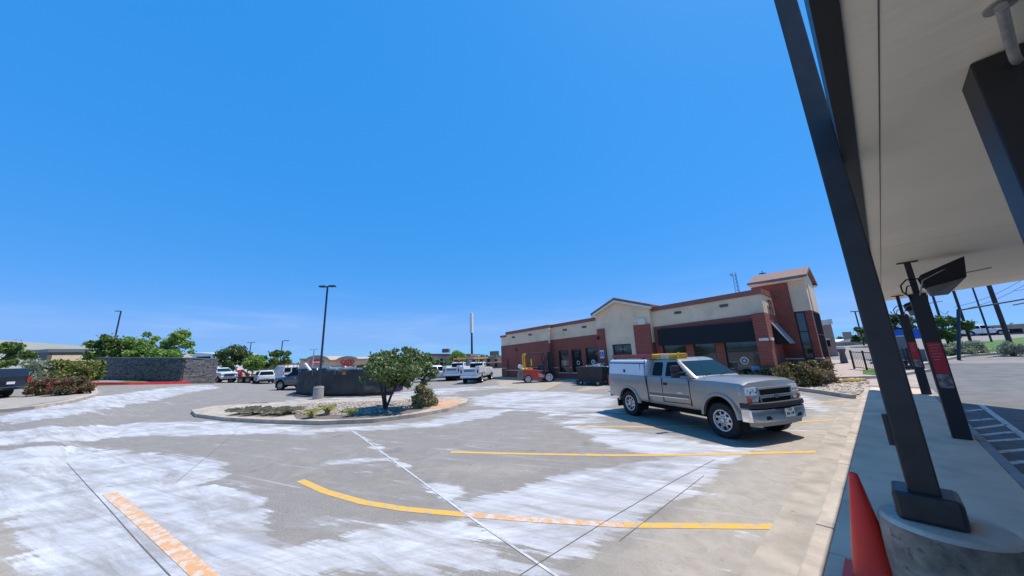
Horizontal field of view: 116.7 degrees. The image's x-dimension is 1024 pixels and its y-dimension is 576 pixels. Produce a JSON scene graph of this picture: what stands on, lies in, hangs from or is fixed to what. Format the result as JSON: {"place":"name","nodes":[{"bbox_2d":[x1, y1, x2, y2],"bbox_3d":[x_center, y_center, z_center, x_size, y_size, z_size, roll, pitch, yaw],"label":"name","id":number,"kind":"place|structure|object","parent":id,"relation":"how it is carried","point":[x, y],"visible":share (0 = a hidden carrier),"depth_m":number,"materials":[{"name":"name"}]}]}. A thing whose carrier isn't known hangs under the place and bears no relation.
{"place":"outdoors","nodes":[
{"label":"outdoors","id":0,"kind":"place"},
{"bbox_2d":[97,380,150,385],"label":"lawn","id":1,"kind":"structure","parent":0,"point":[129,381],"depth_m":33.12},
{"bbox_2d":[31,349,90,370],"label":"grey shed","id":2,"kind":"structure","parent":1,"relation":"on","point":[59,354],"depth_m":48.66,"materials":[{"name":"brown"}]},
{"bbox_2d":[0,340,192,371],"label":"warehouse","id":3,"kind":"structure","parent":1,"relation":"on","point":[34,346],"depth_m":69.86,"materials":[{"name":"beige"}]},
{"bbox_2d":[79,333,136,361],"bbox_3d":[-52.330,8.992,41.471,5.530,5.781,6.106,8,-16,-40],"label":"tree","id":4,"kind":"object","parent":1,"relation":"on","point":[107,344],"visible":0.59,"depth_m":39.95,"materials":[{"name":"green plant"}]},
{"bbox_2d":[94,357,218,383],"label":"stone wall","id":5,"kind":"structure","parent":1,"relation":"on","point":[163,369],"depth_m":34.76,"materials":[{"name":"grey stone"}]},
{"bbox_2d":[119,327,196,356],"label":"tree","id":6,"kind":"object","parent":1,"relation":"on","point":[165,348],"visible":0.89,"depth_m":41.55,"materials":[{"name":"green plant"}]},
{"bbox_2d":[237,405,274,414],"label":"ornamental grass","id":7,"kind":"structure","parent":0,"point":[250,410],"depth_m":13.63,"materials":[{"name":"green plant"}]},
{"bbox_2d":[268,406,305,414],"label":"ornamental grass","id":8,"kind":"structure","parent":0,"point":[287,411],"depth_m":13.34,"materials":[{"name":"green plant"}]},
{"bbox_2d":[0,334,1023,575],"bbox_3d":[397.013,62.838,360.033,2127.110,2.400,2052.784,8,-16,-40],"label":"parking lot","id":9,"kind":"structure","parent":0,"point":[241,501],"depth_m":5.79,"materials":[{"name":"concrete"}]},
{"bbox_2d":[0,368,30,396],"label":"pickup truck","id":10,"kind":"object","parent":9,"relation":"on","point":[11,380],"visible":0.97,"depth_m":20.88,"materials":[{"name":"grey paint"}]},
{"bbox_2d":[0,339,38,368],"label":"tree","id":11,"kind":"object","parent":9,"relation":"on","point":[13,351],"visible":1,"depth_m":36.42,"materials":[{"name":"green plant"}]},
{"bbox_2d":[21,377,55,395],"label":"flowering shrub","id":12,"kind":"object","parent":9,"relation":"on","point":[36,387],"visible":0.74,"depth_m":21.01,"materials":[{"name":"green plant"}]},
{"bbox_2d":[16,358,65,381],"bbox_3d":[-44.238,7.781,29.298,3.546,2.538,3.394,8,-16,-40],"label":"shrub","id":13,"kind":"object","parent":9,"relation":"on","point":[34,365],"visible":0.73,"depth_m":29.09,"materials":[{"name":"green plant"}]},
{"bbox_2d":[0,388,98,412],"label":"kerb","id":14,"kind":"structure","parent":9,"relation":"on","point":[95,393],"depth_m":16.52,"materials":[{"name":"concrete"}]},
{"bbox_2d":[41,359,80,380],"bbox_3d":[-43.539,7.915,30.328,2.959,2.523,3.384,-6,-13,18],"label":"shrub","id":15,"kind":"object","parent":9,"relation":"on","point":[62,362],"visible":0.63,"depth_m":30.14,"materials":[{"name":"green plant"}]},
{"bbox_2d":[44,376,79,395],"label":"flowering shrub","id":16,"kind":"object","parent":9,"relation":"on","point":[59,386],"visible":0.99,"depth_m":20.92,"materials":[{"name":"green plant"}]},
{"bbox_2d":[47,358,107,380],"bbox_3d":[-43.029,8.181,31.355,3.462,2.340,3.256,8,-16,-40],"label":"shrub","id":17,"kind":"object","parent":9,"relation":"on","point":[86,368],"visible":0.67,"depth_m":31.20,"materials":[{"name":"green plant"}]},
{"bbox_2d":[70,376,98,393],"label":"flowering shrub","id":18,"kind":"object","parent":9,"relation":"on","point":[86,386],"visible":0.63,"depth_m":21.85,"materials":[{"name":"green plant"}]},
{"bbox_2d":[91,359,108,380],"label":"shrub","id":19,"kind":"object","parent":9,"relation":"on","point":[101,372],"visible":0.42,"depth_m":33.39,"materials":[{"name":"green plant"}]},
{"bbox_2d":[92,381,189,384],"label":"kerb","id":20,"kind":"structure","parent":9,"relation":"on","point":[133,383],"depth_m":29.61,"materials":[{"name":"red paint"}]},
{"bbox_2d":[103,491,220,575],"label":"parking line","id":21,"kind":"object","parent":9,"relation":"on","point":[184,558],"visible":1,"depth_m":4.17,"materials":[{"name":"paint"}]},
{"bbox_2d":[202,367,237,382],"bbox_3d":[-37.056,11.023,39.973,5.650,1.787,2.006,-9,-14,27],"label":"parked pickup","id":22,"kind":"object","parent":9,"relation":"on","point":[226,373],"visible":0.72,"depth_m":38.78,"materials":[{"name":"white paint"}]},
{"bbox_2d":[192,353,256,373],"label":"white shed","id":23,"kind":"structure","parent":9,"relation":"on","point":[202,355],"depth_m":78.93,"materials":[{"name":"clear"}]},
{"bbox_2d":[213,344,253,371],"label":"tree","id":24,"kind":"object","parent":9,"relation":"on","point":[235,354],"visible":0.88,"depth_m":50.23,"materials":[{"name":"green plant"}]},
{"bbox_2d":[228,372,256,382],"bbox_3d":[-33.516,11.423,40.280,5.400,1.256,2.310,-2,-12,0],"label":"flatbed trailer","id":25,"kind":"object","parent":9,"relation":"on","point":[245,379],"visible":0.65,"depth_m":39.17,"materials":[{"name":"metal"}]},
{"bbox_2d":[241,354,266,375],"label":"tree","id":26,"kind":"object","parent":9,"relation":"on","point":[253,363],"visible":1,"depth_m":50.26,"materials":[{"name":"green plant"}]},
{"bbox_2d":[253,370,274,383],"bbox_3d":[-30.900,11.060,39.301,2.052,1.564,4.403,9,-17,-43],"label":"parked car","id":27,"kind":"object","parent":9,"relation":"on","point":[264,376],"visible":0.94,"depth_m":37.95,"materials":[{"name":"white paint"}]},
{"bbox_2d":[261,349,291,378],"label":"tree","id":28,"kind":"object","parent":9,"relation":"on","point":[274,361],"visible":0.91,"depth_m":52.26,"materials":[{"name":"green plant"}]},
{"bbox_2d":[274,365,298,377],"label":"box van","id":29,"kind":"object","parent":9,"relation":"on","point":[281,371],"visible":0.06,"depth_m":43.23,"materials":[{"name":"white paint"}]},
{"bbox_2d":[273,367,325,389],"bbox_3d":[-19.017,8.274,28.927,5.191,1.911,2.419,-5,-13,14],"label":"parked car","id":30,"kind":"object","parent":9,"relation":"on","point":[287,380],"visible":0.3,"depth_m":28.20,"materials":[{"name":"grey paint"}]},
{"bbox_2d":[312,285,335,399],"bbox_3d":[-12.561,3.467,20.956,1.072,7.428,0.599,-2,-12,0],"label":"lamp post","id":31,"kind":"object","parent":9,"relation":"on","point":[318,391],"visible":0.99,"depth_m":20.59,"materials":[{"name":"metal"}]},
{"bbox_2d":[191,396,468,424],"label":"island kerb","id":32,"kind":"structure","parent":9,"relation":"on","point":[216,412],"depth_m":13.30,"materials":[{"name":"concrete"}]},
{"bbox_2d":[292,400,429,418],"bbox_3d":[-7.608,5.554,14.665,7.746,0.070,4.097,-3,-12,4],"label":"gravel","id":33,"kind":"structure","parent":32,"relation":"on","point":[361,405],"depth_m":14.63,"materials":[{"name":"gravel"}]},
{"bbox_2d":[358,346,439,408],"bbox_3d":[-4.895,3.914,13.838,2.829,2.718,3.648,8,-16,-40],"label":"myrtle tree","id":34,"kind":"object","parent":33,"relation":"on","point":[392,369],"visible":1,"depth_m":13.62,"materials":[{"name":"green plant"}]},
{"bbox_2d":[431,400,461,407],"bbox_3d":[-3.050,5.416,14.806,1.463,0.001,2.584,1,-13,-14],"label":"island tip","id":35,"kind":"object","parent":32,"relation":"on","point":[446,403],"visible":0.86,"depth_m":14.63,"materials":[{"name":"concrete"}]},
{"bbox_2d":[406,383,442,407],"bbox_3d":[-3.958,4.920,14.382,1.621,1.207,1.659,8,-16,-40],"label":"flowering shrub","id":36,"kind":"object","parent":35,"relation":"on","point":[423,396],"visible":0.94,"depth_m":14.20,"materials":[{"name":"green plant"}]},
{"bbox_2d":[300,355,369,368],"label":"strip mall","id":37,"kind":"structure","parent":9,"relation":"on","point":[340,361],"depth_m":92.79,"materials":[{"name":"beige"}]},
{"bbox_2d":[294,369,393,396],"bbox_3d":[-12.770,6.837,23.115,10.781,1.770,3.598,-6,-13,17],"label":"screened fence","id":38,"kind":"object","parent":9,"relation":"on","point":[341,383],"visible":0.78,"depth_m":21.13,"materials":[{"name":"black"}]},
{"bbox_2d":[8,395,714,575],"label":"pavement joint","id":39,"kind":"object","parent":9,"relation":"on","point":[520,574],"visible":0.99,"depth_m":4.46,"materials":[{"name":"concrete"}]},
{"bbox_2d":[296,479,465,516],"bbox_3d":[-2.451,3.470,5.217,3.823,0.001,0.384,-8,-13,25],"label":"parking line","id":40,"kind":"object","parent":9,"relation":"on","point":[316,487],"visible":1,"depth_m":4.96,"materials":[{"name":"paint"}]},
{"bbox_2d":[418,365,455,381],"bbox_3d":[-7.706,8.863,32.930,4.403,1.564,2.052,4,-14,-28],"label":"parked car","id":41,"kind":"object","parent":9,"relation":"on","point":[440,374],"visible":0.37,"depth_m":32.18,"materials":[{"name":"white paint"}]},
{"bbox_2d":[347,427,558,575],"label":"parking line","id":42,"kind":"object","parent":9,"relation":"on","point":[516,548],"visible":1,"depth_m":4.29,"materials":[{"name":"paint"}]},
{"bbox_2d":[431,349,477,365],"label":"tan shop wing","id":43,"kind":"structure","parent":9,"relation":"on","point":[441,357],"depth_m":73.33,"materials":[{"name":"paint"}]},
{"bbox_2d":[443,349,467,365],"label":"tree","id":44,"kind":"object","parent":9,"relation":"on","point":[456,354],"visible":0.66,"depth_m":44.98,"materials":[{"name":"green plant"}]},
{"bbox_2d":[443,359,468,380],"bbox_3d":[-5.768,8.774,34.065,1.961,2.064,5.521,-4,-12,6],"label":"service truck","id":45,"kind":"object","parent":9,"relation":"on","point":[452,371],"visible":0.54,"depth_m":31.75,"materials":[{"name":"white paint"}]},
{"bbox_2d":[459,358,492,382],"bbox_3d":[-3.216,7.737,29.726,1.961,2.064,5.521,-4,-12,10],"label":"service truck","id":46,"kind":"object","parent":9,"relation":"on","point":[478,371],"visible":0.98,"depth_m":27.65,"materials":[{"name":"white paint"}]},
{"bbox_2d":[451,351,501,367],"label":"tan shop block","id":47,"kind":"structure","parent":9,"relation":"on","point":[494,362],"depth_m":61.95,"materials":[{"name":"beige"}]},
{"bbox_2d":[517,351,565,382],"bbox_3d":[2.445,6.642,26.649,3.976,2.471,1.434,-1,-12,-7],"label":"forklift","id":48,"kind":"object","parent":9,"relation":"on","point":[527,375],"visible":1,"depth_m":26.01,"materials":[{"name":"red paint"}]},
{"bbox_2d":[462,512,624,527],"bbox_3d":[0.379,3.160,4.301,2.196,0.001,0.149,-5,-12,12],"label":"parking line","id":49,"kind":"object","parent":9,"relation":"on","point":[549,520],"visible":1,"depth_m":4.28,"materials":[{"name":"paint"}]},
{"bbox_2d":[576,366,609,385],"bbox_3d":[5.824,6.204,22.357,1.300,1.257,2.250,9,-17,-43],"label":"dump cart","id":50,"kind":"object","parent":9,"relation":"on","point":[598,375],"visible":1,"depth_m":21.86,"materials":[{"name":"plastic"}]},
{"bbox_2d":[450,451,815,455],"bbox_3d":[2.496,3.647,6.950,8.060,0.001,0.378,-4,-12,7],"label":"parking line","id":51,"kind":"object","parent":9,"relation":"on","point":[638,454],"visible":1,"depth_m":6.81,"materials":[{"name":"paint"}]},
{"bbox_2d":[500,266,833,378],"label":"restaurant building","id":52,"kind":"structure","parent":9,"relation":"on","point":[771,319],"depth_m":20.09,"materials":[{"name":"brick"}]},
{"bbox_2d":[559,350,568,371],"bbox_3d":[4.692,6.493,27.945,0.080,1.880,1.100,8,-16,-40],"label":"window","id":53,"kind":"structure","parent":52,"relation":"in","point":[564,361],"depth_m":27.99,"materials":[{"name":"black"}]},
{"bbox_2d":[572,349,582,371],"bbox_3d":[5.638,6.201,26.885,0.080,1.930,1.100,8,-16,-40],"label":"window","id":54,"kind":"structure","parent":52,"relation":"in","point":[576,353],"depth_m":27.01,"materials":[{"name":"black"}]},
{"bbox_2d":[586,348,598,365],"bbox_3d":[6.622,6.171,25.691,0.140,2.550,1.150,8,-16,-40],"label":"door","id":55,"kind":"structure","parent":52,"relation":"in","point":[592,356],"depth_m":25.89,"materials":[{"name":"black"}]},
{"bbox_2d":[613,344,631,354],"bbox_3d":[8.328,5.537,23.351,0.080,2.670,1.550,8,-16,-40],"label":"window","id":56,"kind":"structure","parent":52,"relation":"in","point":[624,349],"depth_m":23.55,"materials":[{"name":"black"}]},
{"bbox_2d":[663,345,686,353],"bbox_3d":[10.921,4.838,20.896,0.080,2.200,1.500,8,-16,-40],"label":"window","id":57,"kind":"structure","parent":52,"relation":"in","point":[669,349],"depth_m":21.07,"materials":[{"name":"black"}]},
{"bbox_2d":[694,343,717,361],"bbox_3d":[12.113,4.502,19.556,0.080,2.200,1.250,8,-16,-40],"label":"window","id":58,"kind":"structure","parent":52,"relation":"in","point":[704,350],"depth_m":19.65,"materials":[{"name":"black"}]},
{"bbox_2d":[724,341,760,373],"bbox_3d":[13.355,4.151,18.161,0.080,2.200,1.650,8,-16,-40],"label":"window","id":59,"kind":"structure","parent":52,"relation":"in","point":[735,351],"depth_m":18.19,"materials":[{"name":"black"}]},
{"bbox_2d":[794,311,814,358],"bbox_3d":[17.061,2.746,18.380,0.080,2.750,0.450,8,-16,-40],"label":"window","id":60,"kind":"structure","parent":52,"relation":"in","point":[803,329],"depth_m":18.36,"materials":[{"name":"black"}]},
{"bbox_2d":[813,311,829,357],"bbox_3d":[18.758,2.842,19.164,2.880,2.760,0.080,8,-16,-40],"label":"window","id":61,"kind":"structure","parent":52,"relation":"in","point":[816,315],"depth_m":19.17,"materials":[{"name":"black"}]},
{"bbox_2d":[623,522,771,528],"bbox_3d":[2.426,3.013,3.998,1.962,0.001,0.130,-3,-12,5],"label":"parking line","id":62,"kind":"object","parent":9,"relation":"on","point":[702,525],"visible":1,"depth_m":4.00,"materials":[{"name":"paint"}]},
{"bbox_2d":[576,419,834,427],"bbox_3d":[5.782,4.028,9.322,7.691,0.001,0.436,-3,-12,3],"label":"parking line","id":63,"kind":"object","parent":9,"relation":"on","point":[684,426],"visible":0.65,"depth_m":9.26,"materials":[{"name":"paint"}]},
{"bbox_2d":[607,356,805,438],"bbox_3d":[5.528,3.175,10.187,2.604,2.070,5.765,2,-13,-18],"label":"pickup truck","id":64,"kind":"object","parent":9,"relation":"on","point":[728,403],"visible":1,"depth_m":8.53,"materials":[{"name":"silver metal"}]},
{"bbox_2d":[612,352,687,358],"bbox_3d":[4.738,2.405,11.187,0.503,0.202,3.316,2,-13,-18],"label":"roof ladder","id":65,"kind":"object","parent":64,"relation":"on","point":[678,355],"visible":1,"depth_m":10.55,"materials":[{"name":"metal"}]},
{"bbox_2d":[742,391,862,575],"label":"gutter","id":66,"kind":"object","parent":9,"relation":"on","point":[781,549],"visible":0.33,"depth_m":4.23,"materials":[{"name":"concrete"}]},
{"bbox_2d":[798,387,856,398],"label":"kerb","id":67,"kind":"structure","parent":9,"relation":"on","point":[838,394],"depth_m":13.73,"materials":[{"name":"concrete"}]},
{"bbox_2d":[821,319,838,355],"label":"brown building","id":68,"kind":"structure","parent":9,"relation":"on","point":[829,335],"depth_m":31.15,"materials":[{"name":"paint"}]},
{"bbox_2d":[797,387,869,575],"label":"kerb","id":69,"kind":"structure","parent":9,"relation":"on","point":[814,560],"depth_m":3.95,"materials":[{"name":"concrete"}]},
{"bbox_2d":[835,332,866,345],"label":"white roofed shed","id":70,"kind":"structure","parent":9,"relation":"on","point":[845,341],"depth_m":43.22,"materials":[{"name":"beige"}]},
{"bbox_2d":[849,326,867,344],"bbox_3d":[44.076,6.024,39.007,3.420,2.675,2.708,-2,-12,0],"label":"tree","id":71,"kind":"object","parent":9,"relation":"on","point":[856,338],"visible":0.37,"depth_m":39.30,"materials":[{"name":"green plant"}]},
{"bbox_2d":[889,311,917,329],"bbox_3d":[30.995,3.698,25.705,2.786,4.025,3.044,8,-16,-40],"label":"tree","id":72,"kind":"object","parent":9,"relation":"on","point":[894,318],"visible":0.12,"depth_m":25.29,"materials":[{"name":"green plant"}]},
{"bbox_2d":[904,352,1001,368],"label":"kerb","id":73,"kind":"structure","parent":9,"relation":"on","point":[962,356],"depth_m":23.26,"materials":[{"name":"concrete"}]},
{"bbox_2d":[931,389,1023,488],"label":"kerb","id":74,"kind":"structure","parent":9,"relation":"on","point":[1007,466],"depth_m":5.52,"materials":[{"name":"concrete"}]},
{"bbox_2d":[961,325,1003,336],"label":"parked car","id":75,"kind":"object","parent":9,"relation":"on","point":[979,329],"visible":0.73,"depth_m":46.51,"materials":[{"name":"white paint"}]},
{"bbox_2d":[956,298,1023,359],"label":"pipe frame","id":76,"kind":"object","parent":9,"relation":"on","point":[958,321],"visible":0.92,"depth_m":22.48,"materials":[{"name":"blue metal"}]},
{"bbox_2d":[965,324,1023,336],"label":"distant building","id":77,"kind":"structure","parent":9,"relation":"on","point":[1013,329],"depth_m":66.12,"materials":[{"name":"white"}]},
{"bbox_2d":[986,285,1011,341],"bbox_3d":[36.770,1.277,23.958,1.971,7.700,0.274,-9,-14,29],"label":"utility pole","id":78,"kind":"object","parent":9,"relation":"on","point":[1003,325],"visible":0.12,"depth_m":23.74,"materials":[{"name":"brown wood"}]},
{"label":"rock bed","id":79,"kind":"structure","parent":9,"relation":"on","visible":0},
{"bbox_2d":[759,364,800,386],"bbox_3d":[13.926,4.627,16.542,1.824,1.306,1.914,8,-16,-40],"label":"hedge bush","id":80,"kind":"object","parent":79,"relation":"on","point":[780,371],"visible":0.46,"depth_m":16.19,"materials":[{"name":"green plant"}]},
{"bbox_2d":[778,360,816,386],"bbox_3d":[14.783,4.552,16.696,1.944,1.444,1.892,-8,-13,24],"label":"hedge bush","id":81,"kind":"object","parent":79,"relation":"on","point":[798,369],"visible":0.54,"depth_m":16.27,"materials":[{"name":"green plant"}]},
{"bbox_2d":[793,360,836,386],"bbox_3d":[15.717,4.518,16.729,2.020,1.439,1.741,0,-12,-10],"label":"hedge bush","id":82,"kind":"object","parent":79,"relation":"on","point":[818,375],"visible":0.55,"depth_m":16.28,"materials":[{"name":"green plant"}]},
{"bbox_2d":[804,358,840,382],"bbox_3d":[16.843,4.555,17.321,1.598,1.422,1.717,-9,-14,27],"label":"hedge bush","id":83,"kind":"object","parent":79,"relation":"on","point":[824,364],"visible":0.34,"depth_m":16.99,"materials":[{"name":"green plant"}]},
{"bbox_2d":[802,378,869,395],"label":"river rocks","id":84,"kind":"object","parent":79,"relation":"on","point":[854,387],"visible":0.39,"depth_m":15.61,"materials":[{"name":"stone"}]},
{"bbox_2d":[0,0,1023,363],"label":"sky","id":85,"kind":"structure","parent":0,"point":[202,168],"materials":[{"name":"blue"}]},
{"bbox_2d":[488,376,603,383],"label":"building walk","id":86,"kind":"structure","parent":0,"point":[556,380],"depth_m":27.56,"materials":[{"name":"concrete"}]},
{"bbox_2d":[831,359,918,386],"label":"plaza path","id":87,"kind":"structure","parent":0,"point":[845,369],"depth_m":20.79,"materials":[{"name":"concrete"}]},
{"bbox_2d":[836,346,848,362],"bbox_3d":[26.427,5.325,25.224,0.400,1.320,0.520,8,-16,-40],"label":"outdoor kiosk","id":88,"kind":"object","parent":87,"relation":"on","point":[841,351],"visible":0.99,"depth_m":25.11,"materials":[{"name":"metal"}]},
{"bbox_2d":[863,369,875,374],"bbox_3d":[23.179,5.196,19.750,4.332,0.195,1.676,8,-16,-40],"label":"grass patch","id":89,"kind":"object","parent":87,"relation":"on","point":[869,371],"visible":0.39,"depth_m":19.81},
{"bbox_2d":[849,350,872,369],"bbox_3d":[23.215,4.765,20.769,0.139,1.346,2.197,-5,-12,13],"label":"railing","id":90,"kind":"object","parent":89,"relation":"on","point":[853,362],"visible":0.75,"depth_m":21.04,"materials":[{"name":"black metal"}]},
{"bbox_2d":[836,369,930,378],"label":"kerb","id":91,"kind":"structure","parent":87,"relation":"on","point":[912,372],"depth_m":17.81,"materials":[{"name":"concrete"}]},
{"bbox_2d":[896,336,907,365],"bbox_3d":[25.564,4.256,21.006,1.040,2.042,1.230,-12,-15,38],"label":"grey box trailer","id":92,"kind":"object","parent":87,"relation":"on","point":[901,342],"visible":0.07,"depth_m":20.49,"materials":[{"name":"metal"}]},
{"bbox_2d":[894,329,927,361],"bbox_3d":[29.054,4.300,23.431,1.900,2.356,2.800,8,-16,-40],"label":"blue roof stall","id":93,"kind":"object","parent":87,"relation":"on","point":[916,335],"visible":0.06,"depth_m":22.47,"materials":[{"name":"grey metal"}]},
{"bbox_2d":[824,387,1023,575],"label":"sidewalk","id":94,"kind":"structure","parent":0,"point":[975,475],"depth_m":4.95,"materials":[{"name":"concrete"}]},
{"bbox_2d":[842,472,892,575],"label":"traffic cone","id":95,"kind":"object","parent":94,"relation":"on","point":[869,555],"visible":0.96,"depth_m":2.77,"materials":[{"name":"plastic"}]},
{"bbox_2d":[891,295,941,394],"bbox_3d":[16.108,2.119,12.196,0.597,3.845,1.265,8,-16,-40],"label":"menu post","id":96,"kind":"object","parent":94,"relation":"on","point":[916,359],"visible":0.84,"depth_m":12.41,"materials":[{"name":"metal"}]},
{"bbox_2d":[896,256,991,439],"bbox_3d":[9.609,1.190,6.687,0.597,3.845,1.265,8,-16,-40],"label":"menu post","id":97,"kind":"object","parent":94,"relation":"on","point":[947,278],"visible":1,"depth_m":6.85,"materials":[{"name":"metal"}]},
{"bbox_2d":[877,503,1023,575],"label":"concrete base","id":98,"kind":"object","parent":94,"relation":"on","point":[982,548],"visible":0.78,"depth_m":2.33,"materials":[{"name":"concrete"}]},
{"bbox_2d":[774,0,971,532],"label":"support column","id":99,"kind":"structure","parent":98,"relation":"on","point":[919,494],"depth_m":2.84,"materials":[{"name":"metal"}]},
{"bbox_2d":[962,43,1023,243],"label":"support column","id":100,"kind":"structure","parent":94,"relation":"on","point":[993,89],"depth_m":2.03,"materials":[{"name":"metal"}]},
{"bbox_2d":[804,0,1023,300],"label":"drive in canopy","id":101,"kind":"object","parent":100,"relation":"on","point":[927,191],"visible":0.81,"depth_m":2.75,"materials":[{"name":"metal"}]},
{"bbox_2d":[925,363,1023,473],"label":"drive lane","id":102,"kind":"structure","parent":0,"point":[997,388],"depth_m":11.87,"materials":[{"name":"asphalt"}]},
{"bbox_2d":[979,405,1023,438],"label":"hatch line","id":103,"kind":"object","parent":102,"relation":"on","point":[1018,432],"visible":1,"depth_m":8.19,"materials":[{"name":"paint"}]},
{"bbox_2d":[946,337,1023,356],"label":"grass verge","id":104,"kind":"object","parent":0,"point":[994,344],"depth_m":31.47,"materials":[{"name":"plant"}]},
{"bbox_2d":[934,315,977,342],"bbox_3d":[40.763,4.061,29.335,2.885,3.195,2.973,-2,-12,-1],"label":"tree","id":105,"kind":"object","parent":104,"relation":"on","point":[948,333],"visible":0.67,"depth_m":29.11,"materials":[{"name":"green plant"}]},
{"bbox_2d":[952,291,971,340],"bbox_3d":[42.426,1.956,29.902,1.972,7.700,0.216,-9,-14,27],"label":"utility pole","id":106,"kind":"object","parent":104,"relation":"on","point":[962,315],"visible":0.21,"depth_m":29.74,"materials":[{"name":"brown wood"}]},
{"bbox_2d":[947,341,985,354],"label":"sage bush","id":107,"kind":"object","parent":104,"relation":"on","point":[965,349],"visible":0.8,"depth_m":24.04,"materials":[{"name":"green plant"}]},
{"bbox_2d":[964,339,993,352],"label":"sage bush","id":108,"kind":"object","parent":104,"relation":"on","point":[979,345],"visible":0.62,"depth_m":23.98,"materials":[{"name":"green plant"}]},
{"bbox_2d":[972,288,992,341],"bbox_3d":[50.257,2.113,33.894,1.970,7.700,0.158,-8,-13,24],"label":"utility pole","id":109,"kind":"object","parent":104,"relation":"on","point":[984,321],"visible":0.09,"depth_m":33.63,"materials":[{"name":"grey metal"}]},
{"bbox_2d":[992,341,1023,355],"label":"sage bush","id":110,"kind":"object","parent":104,"relation":"on","point":[1005,348],"visible":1,"depth_m":22.15,"materials":[{"name":"green plant"}]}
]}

